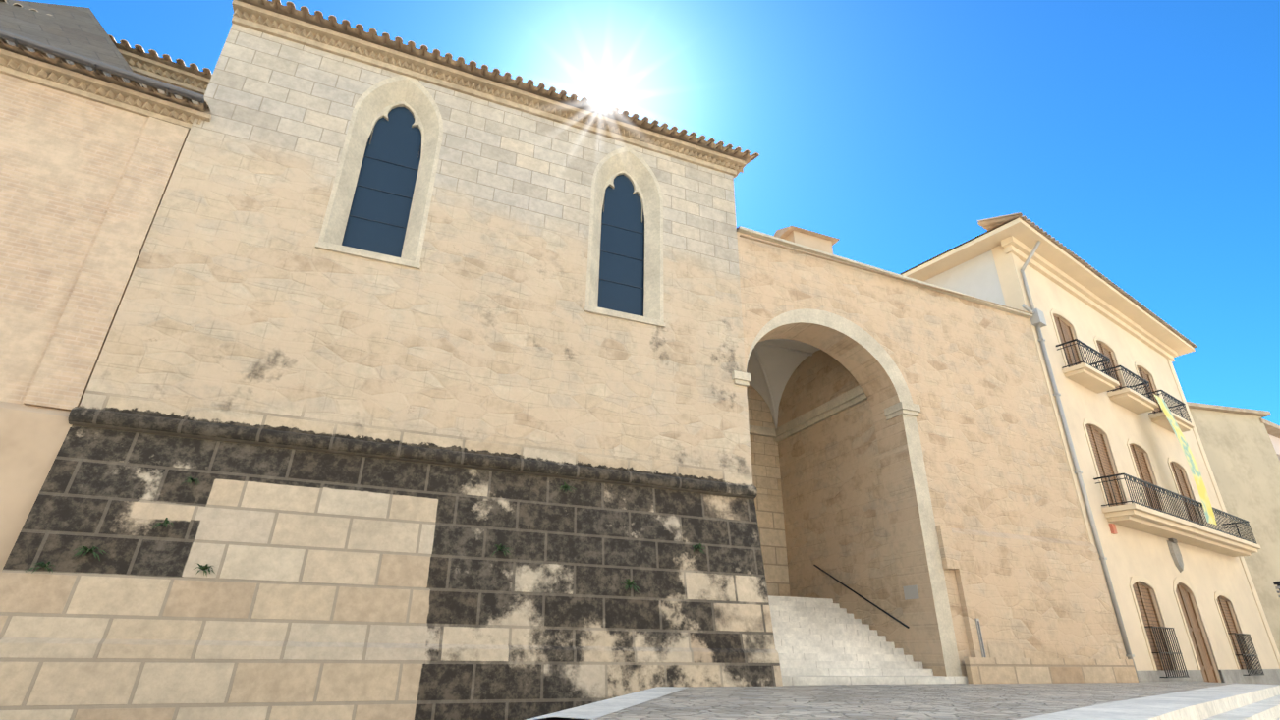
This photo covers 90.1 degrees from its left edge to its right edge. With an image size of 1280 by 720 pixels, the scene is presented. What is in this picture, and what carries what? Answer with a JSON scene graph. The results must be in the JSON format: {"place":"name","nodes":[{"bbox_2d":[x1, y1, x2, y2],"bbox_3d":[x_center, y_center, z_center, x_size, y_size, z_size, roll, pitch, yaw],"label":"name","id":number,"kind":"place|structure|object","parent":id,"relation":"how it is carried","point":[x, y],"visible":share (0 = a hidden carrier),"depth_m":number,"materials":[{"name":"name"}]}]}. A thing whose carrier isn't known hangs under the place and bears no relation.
{"place":"outdoors","nodes":[
{"label":"outdoors","id":0,"kind":"place"},
{"bbox_2d":[18,0,1279,425],"label":"sky","id":1,"kind":"structure","parent":0,"point":[1142,137],"materials":[{"name":"blue"}]},
{"bbox_2d":[746,385,790,596],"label":"porch back wall","id":2,"kind":"structure","parent":0,"point":[766,476],"depth_m":19.12,"materials":[{"name":"beige stone"}]},
{"bbox_2d":[783,230,833,254],"bbox_3d":[4.693,-2.369,18.223,1.300,2.100,1.100,10,-26,-20],"label":"church roof turret","id":3,"kind":"object","parent":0,"point":[816,243],"visible":0.14,"depth_m":18.10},
{"bbox_2d":[774,225,839,245],"bbox_3d":[4.706,-3.469,18.726,1.640,0.320,1.440,10,-26,-20],"label":"chimney cap","id":4,"kind":"object","parent":3,"relation":"on","point":[783,233],"visible":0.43,"depth_m":18.16,"materials":[{"name":"beige stone"}]},
{"bbox_2d":[768,595,968,685],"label":"porch stairs","id":5,"kind":"structure","parent":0,"point":[822,641],"depth_m":13.51,"materials":[{"name":"white stone"}]},
{"bbox_2d":[974,618,986,657],"bbox_3d":[7.183,5.905,13.466,0.070,0.850,0.044,10,-26,-20],"label":"arch wall strip light","id":6,"kind":"object","parent":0,"point":[980,640],"visible":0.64,"depth_m":13.47,"materials":[{"name":"grey metal"}]},
{"bbox_2d":[936,525,1138,683],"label":"wall","id":7,"kind":"structure","parent":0,"point":[1040,609],"depth_m":14.38,"materials":[{"name":"beige stone"}]},
{"bbox_2d":[1020,240,1139,682],"bbox_3d":[11.630,1.960,17.222,1.331,12.449,0.563,10,-26,-20],"label":"drainpipe","id":8,"kind":"object","parent":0,"point":[1037,320],"visible":0.81,"depth_m":17.14,"materials":[{"name":"grey metal"}]},
{"bbox_2d":[1019,259,1279,682],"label":"building facade","id":9,"kind":"structure","parent":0,"point":[1204,574],"depth_m":19.91,"materials":[{"name":"beige paint"}]},
{"bbox_2d":[1108,523,1117,534],"bbox_3d":[12.711,4.535,17.174,0.200,0.250,0.080,17,-29,-32],"label":"town house alarm box","id":10,"kind":"object","parent":9,"relation":"attached to","point":[1112,527],"visible":1,"depth_m":17.14,"materials":[{"name":"plastic"}]},
{"bbox_2d":[991,245,1279,667],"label":"town house pilasters","id":11,"kind":"object","parent":9,"relation":"attached to","point":[1010,277],"visible":0.24,"depth_m":19.45,"materials":[{"name":"beige stone"}]},
{"bbox_2d":[1053,315,1250,669],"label":"window shutters","id":12,"kind":"object","parent":9,"relation":"attached to","point":[1146,606],"visible":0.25,"depth_m":20.02,"materials":[{"name":"brown wood"}]},
{"bbox_2d":[1050,308,1255,670],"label":"window surrounds","id":13,"kind":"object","parent":9,"relation":"attached to","point":[1176,582],"depth_m":19.17,"materials":[{"name":"beige stone"}]},
{"bbox_2d":[1061,362,1261,556],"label":"balcony slabs","id":14,"kind":"structure","parent":9,"relation":"attached to","point":[1138,517],"depth_m":19.44,"materials":[{"name":"beige stone"}]},
{"bbox_2d":[1056,338,1264,677],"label":"balcony railings","id":15,"kind":"object","parent":14,"relation":"on","point":[1170,407],"visible":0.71,"depth_m":19.41,"materials":[{"name":"black metal"}]},
{"bbox_2d":[1153,393,1217,525],"bbox_3d":[17.839,3.186,20.876,1.392,4.200,0.195,17,-29,-31],"label":"banner","id":16,"kind":"object","parent":15,"relation":"hanging from","point":[1202,493],"visible":1,"depth_m":20.72,"materials":[{"name":"yellow fabric"}]},
{"bbox_2d":[1167,538,1183,572],"bbox_3d":[16.247,5.884,19.337,0.690,1.043,0.130,17,-29,-32],"label":"town house coat of arms","id":17,"kind":"object","parent":9,"relation":"attached to","point":[1175,551],"visible":0.88,"depth_m":19.26},
{"bbox_2d":[1175,583,1218,682],"bbox_3d":[15.927,8.302,18.203,1.490,3.770,0.030,17,-29,-32],"label":"door","id":18,"kind":"structure","parent":9,"relation":"in","point":[1208,673],"depth_m":18.51,"materials":[{"name":"brown wood"}]},
{"bbox_2d":[1136,668,1279,684],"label":"wall base","id":19,"kind":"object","parent":9,"relation":"attached to","point":[1268,677],"depth_m":18.50,"materials":[{"name":"grey stone"}]},
{"label":"street ground","id":20,"kind":"structure","parent":0,"visible":0},
{"bbox_2d":[0,0,144,87],"bbox_3d":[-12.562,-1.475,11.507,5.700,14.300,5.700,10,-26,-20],"label":"roof","id":21,"kind":"structure","parent":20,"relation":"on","point":[80,30],"depth_m":12.46,"materials":[{"name":"stone"}]},
{"bbox_2d":[0,72,189,407],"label":"wall","id":22,"kind":"structure","parent":20,"relation":"on","point":[65,158],"depth_m":10.00,"materials":[{"name":"beige stone"}]},
{"bbox_2d":[0,400,72,573],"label":"wall","id":23,"kind":"structure","parent":22,"relation":"attached to","point":[32,438],"depth_m":8.65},
{"bbox_2d":[0,38,210,111],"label":"roof tiles","id":24,"kind":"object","parent":22,"relation":"on","point":[80,71],"depth_m":10.78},
{"bbox_2d":[0,29,204,103],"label":"nave brick gutter","id":25,"kind":"object","parent":24,"relation":"attached to","point":[17,39],"visible":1,"depth_m":10.54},
{"bbox_2d":[0,48,211,129],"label":"cornice","id":26,"kind":"structure","parent":22,"relation":"attached to","point":[31,70],"depth_m":10.80,"materials":[{"name":"beige stone"}]},
{"bbox_2d":[23,116,189,410],"bbox_3d":[-8.311,-1.740,10.155,0.580,5.310,0.090,13,-27,-25],"label":"nave brick pilaster","id":27,"kind":"object","parent":22,"relation":"attached to","point":[64,372],"visible":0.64,"depth_m":9.94,"materials":[{"name":"beige stone"}]},
{"bbox_2d":[125,72,203,104],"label":"nave upper wall","id":28,"kind":"structure","parent":20,"relation":"on","point":[177,96],"depth_m":14.13,"materials":[{"name":"beige stone"}]},
{"bbox_2d":[117,48,210,95],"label":"cornice","id":29,"kind":"structure","parent":28,"relation":"attached to","point":[152,69],"depth_m":14.08,"materials":[{"name":"beige stone"}]},
{"bbox_2d":[121,46,210,79],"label":"roof tiles","id":30,"kind":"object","parent":28,"relation":"on","point":[166,62],"depth_m":14.08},
{"bbox_2d":[0,0,212,78],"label":"roof tiles","id":31,"kind":"object","parent":30,"relation":"on","point":[153,53],"visible":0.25,"depth_m":13.95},
{"bbox_2d":[0,23,782,719],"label":"building wall","id":32,"kind":"structure","parent":20,"relation":"on","point":[344,587],"depth_m":10.64,"materials":[{"name":"beige stone"}]},
{"bbox_2d":[25,476,705,592],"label":"plants","id":33,"kind":"object","parent":32,"relation":"attached to","point":[500,547],"visible":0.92,"depth_m":8.77,"materials":[{"name":"green plant"}]},
{"bbox_2d":[315,74,443,269],"bbox_3d":[-4.979,-3.912,12.759,1.780,4.662,0.380,10,-26,-20],"label":"window frame","id":34,"kind":"object","parent":32,"relation":"attached to","point":[376,102],"visible":0.96,"depth_m":12.70,"materials":[{"name":"beige stone"}]},
{"bbox_2d":[341,107,421,257],"bbox_3d":[-5.053,-3.748,12.877,1.083,3.860,0.001,10,-26,-20],"label":"arched window","id":35,"kind":"structure","parent":34,"relation":"in","point":[396,138],"depth_m":12.73,"materials":[{"name":"blue glass"}]},
{"bbox_2d":[349,156,418,228],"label":"window bars","id":36,"kind":"object","parent":35,"relation":"attached to","point":[384,192],"visible":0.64,"depth_m":12.66,"materials":[{"name":"black metal"}]},
{"bbox_2d":[68,406,757,499],"bbox_3d":[-2.870,1.730,10.970,11.170,0.247,0.260,10,-26,-20],"label":"stone ledge","id":37,"kind":"object","parent":32,"relation":"attached to","point":[94,417],"visible":0.94,"depth_m":10.38,"materials":[{"name":"brown stone"}]},
{"bbox_2d":[231,0,746,177],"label":"cornice","id":38,"kind":"structure","parent":32,"relation":"attached to","point":[265,21],"depth_m":13.96,"materials":[{"name":"beige stone"}]},
{"bbox_2d":[237,0,759,164],"bbox_3d":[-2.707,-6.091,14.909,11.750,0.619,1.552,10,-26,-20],"label":"roof tiles","id":39,"kind":"object","parent":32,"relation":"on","point":[317,16],"visible":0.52,"depth_m":14.01,"materials":[{"name":"brown tile"}]},
{"bbox_2d":[583,146,665,327],"bbox_3d":[-0.339,-2.919,14.406,1.800,4.690,0.380,10,-26,-20],"label":"window frame","id":40,"kind":"object","parent":32,"relation":"attached to","point":[631,164],"visible":1,"depth_m":14.45,"materials":[{"name":"beige stone"}]},
{"bbox_2d":[597,174,644,316],"bbox_3d":[-0.413,-2.756,14.524,1.096,3.890,0.001,10,-26,-20],"label":"arched window","id":41,"kind":"structure","parent":40,"relation":"in","point":[622,205],"depth_m":14.39,"materials":[{"name":"blue glass"}]},
{"bbox_2d":[599,222,643,288],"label":"window bars","id":42,"kind":"object","parent":41,"relation":"attached to","point":[622,255],"visible":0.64,"depth_m":14.31,"materials":[{"name":"black metal"}]},
{"bbox_2d":[777,349,908,655],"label":"interior wall","id":43,"kind":"structure","parent":20,"relation":"on","point":[836,522],"depth_m":17.05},
{"bbox_2d":[746,340,820,428],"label":"vaulted ceiling","id":44,"kind":"structure","parent":43,"relation":"attached to","point":[780,366],"depth_m":19.61,"materials":[{"name":"paint"}]},
{"bbox_2d":[752,338,812,425],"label":"vault ribs","id":45,"kind":"object","parent":44,"relation":"attached to","point":[763,370],"visible":0.27,"depth_m":18.99,"materials":[{"name":"beige stone"}]},
{"bbox_2d":[749,385,867,443],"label":"porch cornice","id":46,"kind":"structure","parent":43,"relation":"attached to","point":[836,405],"depth_m":18.30,"materials":[{"name":"beige stone"}]},
{"bbox_2d":[813,564,909,628],"bbox_3d":[5.320,5.700,15.627,0.118,1.679,3.121,10,-26,-20],"label":"porch handrail","id":47,"kind":"object","parent":43,"relation":"attached to","point":[888,614],"visible":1,"depth_m":15.29,"materials":[{"name":"black metal"}]},
{"bbox_2d":[526,683,1279,719],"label":"terrace kerb steps","id":48,"kind":"structure","parent":20,"relation":"on","point":[1244,701],"depth_m":7.84,"materials":[{"name":"stone"}]},
{"bbox_2d":[593,681,1231,719],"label":"terrace cobbles","id":49,"kind":"object","parent":48,"relation":"on","point":[968,701],"visible":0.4,"depth_m":7.72,"materials":[{"name":"grey stone"}]},
{"bbox_2d":[736,231,1089,676],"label":"wall","id":50,"kind":"structure","parent":20,"relation":"on","point":[994,456],"depth_m":15.98,"materials":[{"name":"beige stone"}]},
{"bbox_2d":[731,370,920,420],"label":"arch imposts","id":51,"kind":"object","parent":50,"relation":"attached to","point":[890,413],"visible":0.6,"depth_m":15.35,"materials":[{"name":"beige stone"}]},
{"bbox_2d":[746,308,962,676],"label":"arch wall voussoirs","id":52,"kind":"object","parent":50,"relation":"attached to","point":[873,347],"visible":0.85,"depth_m":14.78,"materials":[{"name":"beige stone"}]},
{"bbox_2d":[736,225,1032,318],"bbox_3d":[6.710,-2.047,17.582,9.800,0.414,1.270,10,-26,-20],"label":"wall coping","id":53,"kind":"object","parent":50,"relation":"on","point":[802,249],"visible":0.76,"depth_m":16.62,"materials":[{"name":"beige stone"}]},
{"bbox_2d":[902,585,919,600],"bbox_3d":[6.006,5.151,14.168,0.020,0.280,0.400,10,-26,-20],"label":"wall plaque","id":54,"kind":"object","parent":50,"relation":"attached to","point":[911,591],"visible":1,"depth_m":14.15,"materials":[{"name":"grey"}]},
{"bbox_2d":[923,250,1223,682],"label":"town house side walls","id":55,"kind":"structure","parent":20,"relation":"on","point":[976,277],"depth_m":20.48,"materials":[{"name":"white paint"}]},
{"bbox_2d":[900,217,1177,333],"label":"roof tiles","id":56,"kind":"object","parent":55,"relation":"on","point":[964,244],"depth_m":20.56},
{"bbox_2d":[901,217,1195,361],"bbox_3d":[13.742,-0.125,27.267,14.800,0.550,12.050,17,-29,-32],"label":"roof eave","id":57,"kind":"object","parent":55,"relation":"attached to","point":[1019,238],"depth_m":21.47,"materials":[{"name":"beige paint"}]},
{"bbox_2d":[977,212,1197,347],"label":"town house eave tiles","id":58,"kind":"object","parent":57,"relation":"on","point":[987,224],"visible":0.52,"depth_m":20.64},
{"bbox_2d":[1189,408,1279,654],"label":"beige house walls","id":59,"kind":"structure","parent":20,"relation":"on","point":[1243,459],"depth_m":25.50,"materials":[{"name":"beige paint"}]},
{"bbox_2d":[1186,401,1270,417],"bbox_3d":[23.166,3.891,30.743,5.000,0.150,9.450,6,-25,-12],"label":"roof edge","id":60,"kind":"object","parent":59,"relation":"attached to","point":[1231,410],"visible":0.21,"depth_m":26.66,"materials":[{"name":"beige stone"}]},
{"bbox_2d":[1268,434,1279,461],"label":"pink street house walls","id":61,"kind":"structure","parent":20,"relation":"on","point":[1275,441],"depth_m":28.35,"materials":[{"name":"paint"}]},
{"bbox_2d":[1259,417,1279,438],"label":"roof","id":62,"kind":"structure","parent":61,"relation":"attached to","point":[1272,428],"depth_m":27.75,"materials":[{"name":"beige tile"}]},
{"bbox_2d":[1273,581,1279,597],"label":"street column light","id":63,"kind":"object","parent":20,"relation":"on","point":[1278,585],"visible":1,"depth_m":13.44,"materials":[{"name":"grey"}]}
]}

